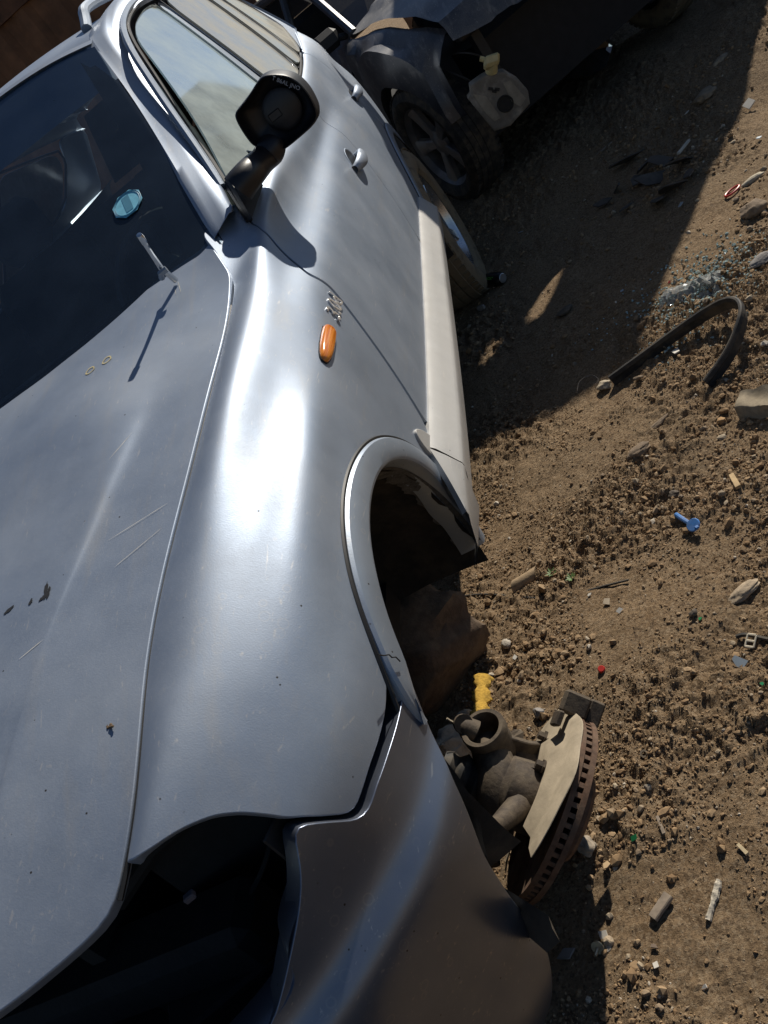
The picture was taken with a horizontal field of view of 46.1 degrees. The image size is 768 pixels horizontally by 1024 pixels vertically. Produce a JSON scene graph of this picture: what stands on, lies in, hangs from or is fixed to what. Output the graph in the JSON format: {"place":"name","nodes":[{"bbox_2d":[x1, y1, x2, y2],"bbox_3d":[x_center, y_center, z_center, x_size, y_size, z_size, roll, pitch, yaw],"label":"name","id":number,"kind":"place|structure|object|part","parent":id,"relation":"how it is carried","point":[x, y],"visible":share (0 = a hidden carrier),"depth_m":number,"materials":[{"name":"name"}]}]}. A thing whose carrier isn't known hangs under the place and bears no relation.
{"place":"outdoors","nodes":[
{"label":"outdoors","id":0,"kind":"place"},
{"bbox_2d":[355,18,408,38],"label":"ground","id":1,"kind":"structure","parent":0,"point":[394,22],"depth_m":17.65,"materials":[{"name":"brown soil"}]},
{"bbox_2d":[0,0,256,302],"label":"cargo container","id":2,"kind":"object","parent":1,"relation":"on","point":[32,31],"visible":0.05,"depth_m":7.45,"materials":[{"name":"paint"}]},
{"bbox_2d":[435,724,472,757],"bbox_3d":[0.168,0.537,2.041,0.109,0.129,0.086,-43,27,-6],"label":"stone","id":3,"kind":"object","parent":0,"point":[448,738],"visible":0.28,"depth_m":2.01,"materials":[{"name":"grey stone"}]},
{"bbox_2d":[563,41,611,80],"bbox_3d":[1.199,-2.706,5.396,0.326,0.076,0.670,-30,29,20],"label":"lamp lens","id":4,"kind":"object","parent":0,"point":[595,61],"visible":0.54,"depth_m":5.26,"materials":[{"name":"black plastic"}]},
{"bbox_2d":[425,0,767,1023],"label":"ground","id":5,"kind":"structure","parent":0,"point":[555,128],"depth_m":2.60,"materials":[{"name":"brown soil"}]},
{"bbox_2d":[0,0,559,1023],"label":"parked car","id":6,"kind":"object","parent":5,"relation":"on","point":[238,512],"visible":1,"depth_m":1.44,"materials":[{"name":"silver metal"}]},
{"bbox_3d":[-1.714,-1.152,3.923,0.129,0.396,0.495,-8,41,46],"label":"window glass","id":7,"kind":"part","parent":6,"relation":"part of","materials":[{"name":"black glass"}]},
{"bbox_3d":[-1.667,-1.415,4.255,0.160,0.365,0.917,-24,31,29],"label":"window glass","id":8,"kind":"part","parent":6,"relation":"part of","materials":[{"name":"black glass"}]},
{"bbox_3d":[-1.087,-2.181,4.645,1.200,0.340,0.090,-30,29,20],"label":"rear window","id":9,"kind":"part","parent":6,"relation":"part of","materials":[{"name":"glass"}]},
{"bbox_3d":[-0.577,-1.141,2.409,0.067,0.489,1.042,-34,27,12],"label":"window frame","id":10,"kind":"part","parent":6,"relation":"part of","materials":[{"name":"silver metal"}]},
{"bbox_3d":[-0.501,-1.125,2.399,0.199,0.500,1.122,-30,29,20],"label":"window glass","id":11,"kind":"part","parent":6,"relation":"part of","materials":[{"name":"clear glass"}]},
{"bbox_3d":[-0.503,-1.637,3.108,0.208,0.452,0.658,-30,29,20],"label":"window glass","id":12,"kind":"part","parent":6,"relation":"part of","materials":[{"name":"glass"}]},
{"bbox_3d":[-0.506,-1.842,3.412,0.129,0.396,0.495,-44,27,-8],"label":"window glass","id":13,"kind":"part","parent":6,"relation":"part of","materials":[{"name":"clear glass"}]},
{"bbox_3d":[-0.534,-2.062,3.777,0.160,0.365,0.917,-35,27,11],"label":"window glass","id":14,"kind":"part","parent":6,"relation":"part of","materials":[{"name":"clear glass"}]},
{"bbox_3d":[-0.084,-0.776,2.506,0.134,0.618,1.359,-30,29,20],"label":"front door","id":15,"kind":"part","parent":6,"relation":"part of","materials":[{"name":"silver metal"}]},
{"bbox_3d":[-0.058,-1.380,3.445,0.110,0.788,0.939,-30,29,20],"label":"rear door","id":16,"kind":"part","parent":6,"relation":"part of","materials":[{"name":"silver metal"}]},
{"bbox_2d":[400,584,488,715],"bbox_3d":[0.079,0.369,2.302,0.278,0.336,0.322,-6,42,48],"label":"boulder","id":17,"kind":"object","parent":5,"relation":"on","point":[444,635],"visible":0.55,"depth_m":2.21,"materials":[{"name":"stone"}]},
{"bbox_2d":[455,709,471,716],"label":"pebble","id":18,"kind":"object","parent":5,"relation":"on","point":[466,711],"visible":0.21,"depth_m":2.12,"materials":[{"name":"stone"}]},
{"bbox_2d":[253,0,693,199],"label":"scrap car","id":19,"kind":"object","parent":5,"relation":"on","point":[420,74],"visible":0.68,"depth_m":4.58,"materials":[{"name":"blue paint"}]},
{"bbox_3d":[-0.574,-3.924,6.990,1.105,0.400,1.000,-42,27,-4],"label":"rear window","id":20,"kind":"part","parent":19,"relation":"part of","materials":[{"name":"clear glass"}]},
{"bbox_3d":[-0.175,-2.510,5.666,0.163,0.794,0.971,-42,27,-4],"label":"door","id":21,"kind":"part","parent":19,"relation":"part of","materials":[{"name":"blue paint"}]},
{"bbox_2d":[467,52,529,131],"bbox_3d":[0.526,-1.991,4.262,0.249,0.345,0.154,-30,29,20],"label":"washer tank","id":22,"kind":"object","parent":19,"relation":"attached to","point":[498,99],"visible":1,"depth_m":4.25,"materials":[{"name":"beige plastic"}]},
{"bbox_2d":[477,304,484,310],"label":"stone","id":23,"kind":"object","parent":5,"relation":"on","point":[480,307],"visible":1,"depth_m":4.08,"materials":[{"name":"grey stone"}]},
{"bbox_2d":[469,673,493,714],"bbox_3d":[0.224,0.429,2.073,0.045,0.034,0.137,-26,30,27],"label":"foam strip","id":24,"kind":"object","parent":5,"relation":"on","point":[481,698],"visible":0.8,"depth_m":2.08,"materials":[{"name":"yellow plastic"}]},
{"bbox_2d":[486,271,506,285],"bbox_3d":[0.509,-1.077,4.171,0.068,0.065,0.120,-50,28,-18],"label":"drinks can","id":25,"kind":"object","parent":5,"relation":"on","point":[496,278],"visible":0.83,"depth_m":4.13,"materials":[{"name":"metal"}]},
{"bbox_2d":[501,639,510,648],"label":"stone","id":26,"kind":"object","parent":5,"relation":"on","point":[505,643],"visible":1,"depth_m":2.32,"materials":[{"name":"white stone"}]},
{"bbox_2d":[444,689,605,904],"bbox_3d":[0.290,0.530,1.690,0.343,0.319,0.370,-30,29,20],"label":"brake assembly","id":27,"kind":"object","parent":5,"relation":"on","point":[537,796],"visible":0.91,"depth_m":1.65,"materials":[{"name":"metal"}]},
{"bbox_2d":[511,565,538,592],"bbox_3d":[0.387,0.180,2.479,0.103,0.032,0.036,-39,27,3],"label":"pipe shard","id":28,"kind":"object","parent":5,"relation":"on","point":[527,577],"visible":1,"depth_m":2.47,"materials":[{"name":"ceramic"}]},
{"bbox_2d":[532,708,543,718],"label":"stone","id":29,"kind":"object","parent":5,"relation":"on","point":[536,711],"visible":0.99,"depth_m":2.07,"materials":[{"name":"grey stone"}]},
{"bbox_2d":[465,579,628,598],"bbox_3d":[0.372,0.226,2.454,0.652,0.013,0.040,-11,39,44],"label":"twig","id":30,"kind":"object","parent":5,"relation":"on","point":[614,583],"visible":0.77,"depth_m":2.29,"materials":[{"name":"wood"}]},
{"bbox_2d":[545,567,556,575],"bbox_3d":[0.454,0.163,2.438,0.036,0.009,0.034,-13,37,42],"label":"weed","id":31,"kind":"object","parent":5,"relation":"on","point":[549,571],"visible":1,"depth_m":2.44,"materials":[{"name":"green plant"}]},
{"bbox_2d":[556,304,572,316],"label":"stone","id":32,"kind":"object","parent":5,"relation":"on","point":[565,310],"visible":1,"depth_m":3.54,"materials":[{"name":"grey stone"}]},
{"bbox_2d":[557,948,574,958],"bbox_3d":[0.332,0.805,1.645,0.035,0.008,0.021,-17,35,38],"label":"shard","id":33,"kind":"object","parent":5,"relation":"on","point":[566,953],"visible":1,"depth_m":1.64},
{"bbox_2d":[566,572,574,580],"bbox_3d":[0.488,0.171,2.363,0.030,0.008,0.033,-4,44,49],"label":"weed","id":34,"kind":"object","parent":5,"relation":"on","point":[569,577],"visible":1,"depth_m":2.37,"materials":[{"name":"green plant"}]},
{"bbox_2d":[577,835,596,857],"bbox_3d":[0.392,0.650,1.746,0.043,0.035,0.044,-30,29,20],"label":"stone","id":35,"kind":"object","parent":5,"relation":"on","point":[587,846],"visible":0.87,"depth_m":1.73,"materials":[{"name":"grey stone"}]},
{"bbox_2d":[577,375,598,390],"bbox_3d":[0.687,-0.440,3.059,0.079,0.026,0.053,-30,29,20],"label":"wire hook","id":36,"kind":"object","parent":5,"relation":"on","point":[586,376],"visible":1,"depth_m":3.06,"materials":[{"name":"grey metal"}]},
{"bbox_2d":[591,941,604,956],"bbox_3d":[0.382,0.781,1.610,0.024,0.022,0.026,-30,29,20],"label":"screw","id":37,"kind":"object","parent":5,"relation":"on","point":[597,947],"visible":1,"depth_m":1.61,"materials":[{"name":"metal"}]},
{"bbox_2d":[598,665,604,672],"bbox_3d":[0.494,0.357,2.048,0.017,0.018,0.019,-42,27,-3],"label":"bottle cap","id":38,"kind":"object","parent":5,"relation":"on","point":[601,668],"visible":1,"depth_m":2.04,"materials":[{"name":"red plastic"}]},
{"bbox_2d":[592,197,611,207],"bbox_3d":[0.985,-1.397,4.069,0.098,0.018,0.042,-18,34,37],"label":"broken plate","id":39,"kind":"object","parent":5,"relation":"on","point":[601,202],"visible":1,"depth_m":4.06,"materials":[{"name":"grey"}]},
{"bbox_2d":[598,930,607,938],"bbox_3d":[0.395,0.762,1.625,0.016,0.007,0.015,-30,29,20],"label":"shard","id":40,"kind":"object","parent":5,"relation":"on","point":[602,934],"visible":1,"depth_m":1.62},
{"bbox_2d":[596,380,611,389],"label":"stone","id":41,"kind":"object","parent":5,"relation":"on","point":[604,384],"visible":1,"depth_m":2.97,"materials":[{"name":"beige stone"}]},
{"bbox_2d":[603,598,609,604],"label":"shard","id":42,"kind":"object","parent":5,"relation":"on","point":[606,601],"visible":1,"depth_m":2.22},
{"bbox_2d":[603,861,610,868],"bbox_3d":[0.420,0.665,1.701,0.016,0.005,0.015,-38,27,4],"label":"shard","id":43,"kind":"object","parent":5,"relation":"on","point":[606,864],"visible":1,"depth_m":1.70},
{"bbox_2d":[602,935,613,946],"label":"stone","id":44,"kind":"object","parent":5,"relation":"on","point":[608,940],"visible":1,"depth_m":1.61,"materials":[{"name":"beige stone"}]},
{"bbox_2d":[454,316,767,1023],"bbox_3d":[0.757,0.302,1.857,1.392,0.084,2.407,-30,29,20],"label":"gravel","id":45,"kind":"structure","parent":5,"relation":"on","point":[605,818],"depth_m":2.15,"materials":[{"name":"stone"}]},
{"bbox_2d":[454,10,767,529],"bbox_3d":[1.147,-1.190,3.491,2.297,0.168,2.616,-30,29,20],"label":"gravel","id":46,"kind":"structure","parent":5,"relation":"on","point":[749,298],"depth_m":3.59,"materials":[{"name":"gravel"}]},
{"bbox_2d":[608,149,644,168],"bbox_3d":[1.133,-1.649,4.217,0.175,0.049,0.069,-30,29,20],"label":"broken plate","id":47,"kind":"object","parent":5,"relation":"on","point":[625,159],"visible":1,"depth_m":4.21,"materials":[{"name":"black"}]},
{"bbox_2d":[619,201,633,212],"bbox_3d":[1.041,-1.315,3.897,0.078,0.018,0.043,-47,28,-13],"label":"broken plate","id":48,"kind":"object","parent":5,"relation":"on","point":[626,206],"visible":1,"depth_m":3.88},
{"bbox_2d":[631,834,636,841],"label":"shard","id":49,"kind":"object","parent":5,"relation":"on","point":[634,837],"visible":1,"depth_m":1.69,"materials":[{"name":"green glass"}]},
{"bbox_2d":[631,174,642,186],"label":"broken plate","id":50,"kind":"object","parent":5,"relation":"on","point":[634,183],"visible":0.53,"depth_m":4.02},
{"bbox_2d":[633,375,642,380],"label":"stone","id":51,"kind":"object","parent":5,"relation":"on","point":[639,377],"visible":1,"depth_m":2.87,"materials":[{"name":"beige stone"}]},
{"bbox_2d":[627,441,649,460],"bbox_3d":[0.729,-0.172,2.586,0.078,0.035,0.049,-30,29,20],"label":"stone","id":52,"kind":"object","parent":5,"relation":"on","point":[640,448],"visible":0.98,"depth_m":2.57,"materials":[{"name":"stone"}]},
{"bbox_2d":[636,159,647,173],"bbox_3d":[1.171,-1.564,4.073,0.123,0.039,0.050,-49,28,-17],"label":"broken plate","id":53,"kind":"object","parent":5,"relation":"on","point":[642,166],"visible":0.77,"depth_m":4.05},
{"bbox_2d":[640,749,646,757],"bbox_3d":[0.527,0.490,1.826,0.019,0.014,0.018,-30,29,20],"label":"hex nut","id":54,"kind":"object","parent":5,"relation":"on","point":[641,753],"visible":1,"depth_m":1.82,"materials":[{"name":"metal"}]},
{"bbox_2d":[634,170,664,185],"bbox_3d":[1.170,-1.450,3.909,0.154,0.082,0.060,-30,29,20],"label":"broken plate","id":55,"kind":"object","parent":5,"relation":"on","point":[652,178],"visible":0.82,"depth_m":3.91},
{"bbox_2d":[652,961,658,968],"bbox_3d":[0.461,0.767,1.528,0.009,0.004,0.011,-33,28,14],"label":"shard","id":56,"kind":"object","parent":5,"relation":"on","point":[655,964],"visible":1,"depth_m":1.53,"materials":[{"name":"white ceramic"}]},
{"bbox_2d":[647,413,667,432],"bbox_3d":[0.807,-0.259,2.655,0.104,0.019,0.025,-41,27,-1],"label":"stone","id":57,"kind":"object","parent":5,"relation":"on","point":[659,422],"visible":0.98,"depth_m":2.65,"materials":[{"name":"stone"}]},
{"bbox_2d":[650,195,664,202],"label":"broken plate","id":58,"kind":"object","parent":5,"relation":"on","point":[655,200],"visible":1,"depth_m":3.69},
{"bbox_2d":[647,155,673,166],"bbox_3d":[1.213,-1.554,3.981,0.062,0.041,0.114,-43,27,-6],"label":"broken plate","id":59,"kind":"object","parent":5,"relation":"on","point":[657,160],"visible":1,"depth_m":3.97,"materials":[{"name":"grey ceramic"}]},
{"bbox_2d":[655,815,665,834],"bbox_3d":[0.519,0.587,1.693,0.010,0.005,0.040,-30,29,20],"label":"twig","id":60,"kind":"object","parent":5,"relation":"on","point":[661,827],"visible":1,"depth_m":1.69,"materials":[{"name":"brown wood"}]},
{"bbox_2d":[649,891,673,921],"bbox_3d":[0.488,0.696,1.592,0.050,0.010,0.019,-47,28,-14],"label":"wood offcut","id":61,"kind":"object","parent":5,"relation":"on","point":[660,907],"visible":1,"depth_m":1.59,"materials":[{"name":"grey wood"}]},
{"bbox_2d":[575,219,767,379],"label":"glass crumbs","id":62,"kind":"object","parent":5,"relation":"on","point":[693,284],"visible":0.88,"depth_m":3.04,"materials":[{"name":"grey"}]},
{"bbox_2d":[658,179,687,194],"bbox_3d":[1.184,-1.345,3.709,0.119,0.062,0.083,-30,29,20],"label":"broken plate","id":63,"kind":"object","parent":5,"relation":"on","point":[666,188],"visible":1,"depth_m":3.69,"materials":[{"name":"ceramic"}]},
{"bbox_2d":[668,490,679,498],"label":"stone","id":64,"kind":"object","parent":5,"relation":"on","point":[675,493],"visible":0.87,"depth_m":2.37,"materials":[{"name":"grey stone"}]},
{"bbox_2d":[671,347,679,353],"bbox_3d":[0.918,-0.506,2.842,0.023,0.009,0.034,-30,29,20],"label":"shard","id":65,"kind":"object","parent":5,"relation":"on","point":[675,351],"visible":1,"depth_m":2.84,"materials":[{"name":"white"}]},
{"bbox_2d":[608,296,747,386],"bbox_3d":[0.920,-0.528,2.786,0.301,0.129,0.446,-47,28,-14],"label":"rubber strip","id":66,"kind":"object","parent":5,"relation":"on","point":[720,367],"visible":1,"depth_m":2.78,"materials":[{"name":"black rubber"}]},
{"bbox_2d":[665,156,692,165],"bbox_3d":[1.261,-1.494,3.837,0.082,0.072,0.120,-10,39,45],"label":"broken plate","id":67,"kind":"object","parent":5,"relation":"on","point":[682,159],"visible":0.94,"depth_m":3.81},
{"bbox_2d":[677,139,690,154],"bbox_3d":[1.303,-1.589,3.924,0.013,0.018,0.119,-3,45,50],"label":"bone stick","id":68,"kind":"object","parent":5,"relation":"on","point":[683,146],"visible":1,"depth_m":3.92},
{"bbox_2d":[674,512,699,531],"bbox_3d":[0.752,0.025,2.248,0.034,0.026,0.107,-42,27,-4],"label":"plastic peg","id":69,"kind":"object","parent":5,"relation":"on","point":[693,524],"visible":1,"depth_m":2.22,"materials":[{"name":"blue plastic"}]},
{"bbox_2d":[683,168,693,178],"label":"broken plate","id":70,"kind":"object","parent":5,"relation":"on","point":[688,172],"visible":1,"depth_m":3.67,"materials":[{"name":"grey"}]},
{"bbox_2d":[664,270,720,302],"bbox_3d":[1.030,-0.750,3.025,0.234,0.057,0.108,-2,45,51],"label":"plastic bottle","id":71,"kind":"object","parent":5,"relation":"on","point":[704,279],"visible":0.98,"depth_m":2.99,"materials":[{"name":"clear plastic"}]},
{"bbox_2d":[688,608,697,617],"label":"stone","id":72,"kind":"object","parent":5,"relation":"on","point":[692,612],"visible":1,"depth_m":2.01,"materials":[{"name":"grey stone"}]},
{"bbox_2d":[693,85,716,103],"bbox_3d":[1.488,-1.935,4.175,0.122,0.044,0.101,-47,27,-13],"label":"stone","id":73,"kind":"object","parent":5,"relation":"on","point":[705,94],"visible":1,"depth_m":4.15,"materials":[{"name":"grey stone"}]},
{"bbox_2d":[705,879,721,921],"bbox_3d":[0.567,0.667,1.552,0.014,0.012,0.072,-6,42,48],"label":"bark strip","id":74,"kind":"object","parent":5,"relation":"on","point":[715,894],"visible":1,"depth_m":1.55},
{"bbox_2d":[712,52,727,66],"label":"stone","id":75,"kind":"object","parent":5,"relation":"on","point":[720,58],"visible":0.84,"depth_m":4.25,"materials":[{"name":"grey stone"}]},
{"bbox_2d":[717,417,725,424],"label":"stone","id":76,"kind":"object","parent":5,"relation":"on","point":[721,420],"visible":1,"depth_m":2.47,"materials":[{"name":"beige stone"}]},
{"bbox_2d":[724,184,739,197],"bbox_3d":[1.307,-1.205,3.385,0.074,0.009,0.042,-40,27,0],"label":"plastic ring","id":77,"kind":"object","parent":5,"relation":"on","point":[731,189],"visible":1,"depth_m":3.38,"materials":[{"name":"red plastic"}]},
{"bbox_2d":[728,473,740,489],"bbox_3d":[0.877,-0.077,2.255,0.015,0.027,0.080,-30,29,20],"label":"wood chip","id":78,"kind":"object","parent":5,"relation":"on","point":[735,481],"visible":1,"depth_m":2.24,"materials":[{"name":"beige wood"}]},
{"bbox_2d":[732,655,747,667],"bbox_3d":[0.732,0.310,1.859,0.020,0.016,0.033,-49,28,-16],"label":"shard","id":79,"kind":"object","parent":5,"relation":"on","point":[738,661],"visible":1,"depth_m":1.86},
{"bbox_2d":[736,843,748,855],"bbox_3d":[0.626,0.589,1.575,0.007,0.006,0.025,-41,27,-1],"label":"twig","id":80,"kind":"object","parent":5,"relation":"on","point":[742,849],"visible":1,"depth_m":1.57,"materials":[{"name":"beige wood"}]},
{"bbox_2d":[728,578,759,603],"bbox_3d":[0.794,0.177,1.997,0.088,0.024,0.040,-41,27,-1],"label":"stone","id":81,"kind":"object","parent":5,"relation":"on","point":[744,591],"visible":1,"depth_m":1.99,"materials":[{"name":"beige stone"}]},
{"bbox_2d":[742,98,754,109],"bbox_3d":[1.574,-1.761,3.890,0.039,0.032,0.051,-36,27,8],"label":"shard","id":82,"kind":"object","parent":5,"relation":"on","point":[748,103],"visible":1,"depth_m":3.88,"materials":[{"name":"white ceramic"}]},
{"bbox_2d":[735,384,767,419],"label":"stone block","id":83,"kind":"object","parent":5,"relation":"on","point":[751,403],"visible":1,"depth_m":2.40,"materials":[{"name":"beige stone"}]},
{"bbox_2d":[735,633,767,648],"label":"strap","id":84,"kind":"object","parent":5,"relation":"on","point":[747,635],"visible":1,"depth_m":1.87,"materials":[{"name":"rubber"}]},
{"bbox_2d":[741,172,764,186],"bbox_3d":[1.373,-1.243,3.365,0.096,0.018,0.036,-35,27,11],"label":"stone","id":85,"kind":"object","parent":5,"relation":"on","point":[752,179],"visible":1,"depth_m":3.35,"materials":[{"name":"beige stone"}]},
{"bbox_2d":[739,198,767,219],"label":"stone","id":86,"kind":"object","parent":5,"relation":"on","point":[754,208],"visible":0.99,"depth_m":3.13,"materials":[{"name":"beige stone"}]},
{"bbox_2d":[749,251,767,268],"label":"stone","id":87,"kind":"object","parent":5,"relation":"on","point":[759,259],"visible":1,"depth_m":2.87,"materials":[{"name":"grey stone"}]},
{"bbox_2d":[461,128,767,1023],"bbox_3d":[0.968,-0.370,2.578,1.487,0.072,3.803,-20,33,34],"label":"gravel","id":88,"kind":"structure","parent":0,"point":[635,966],"depth_m":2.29,"materials":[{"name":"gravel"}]}
]}

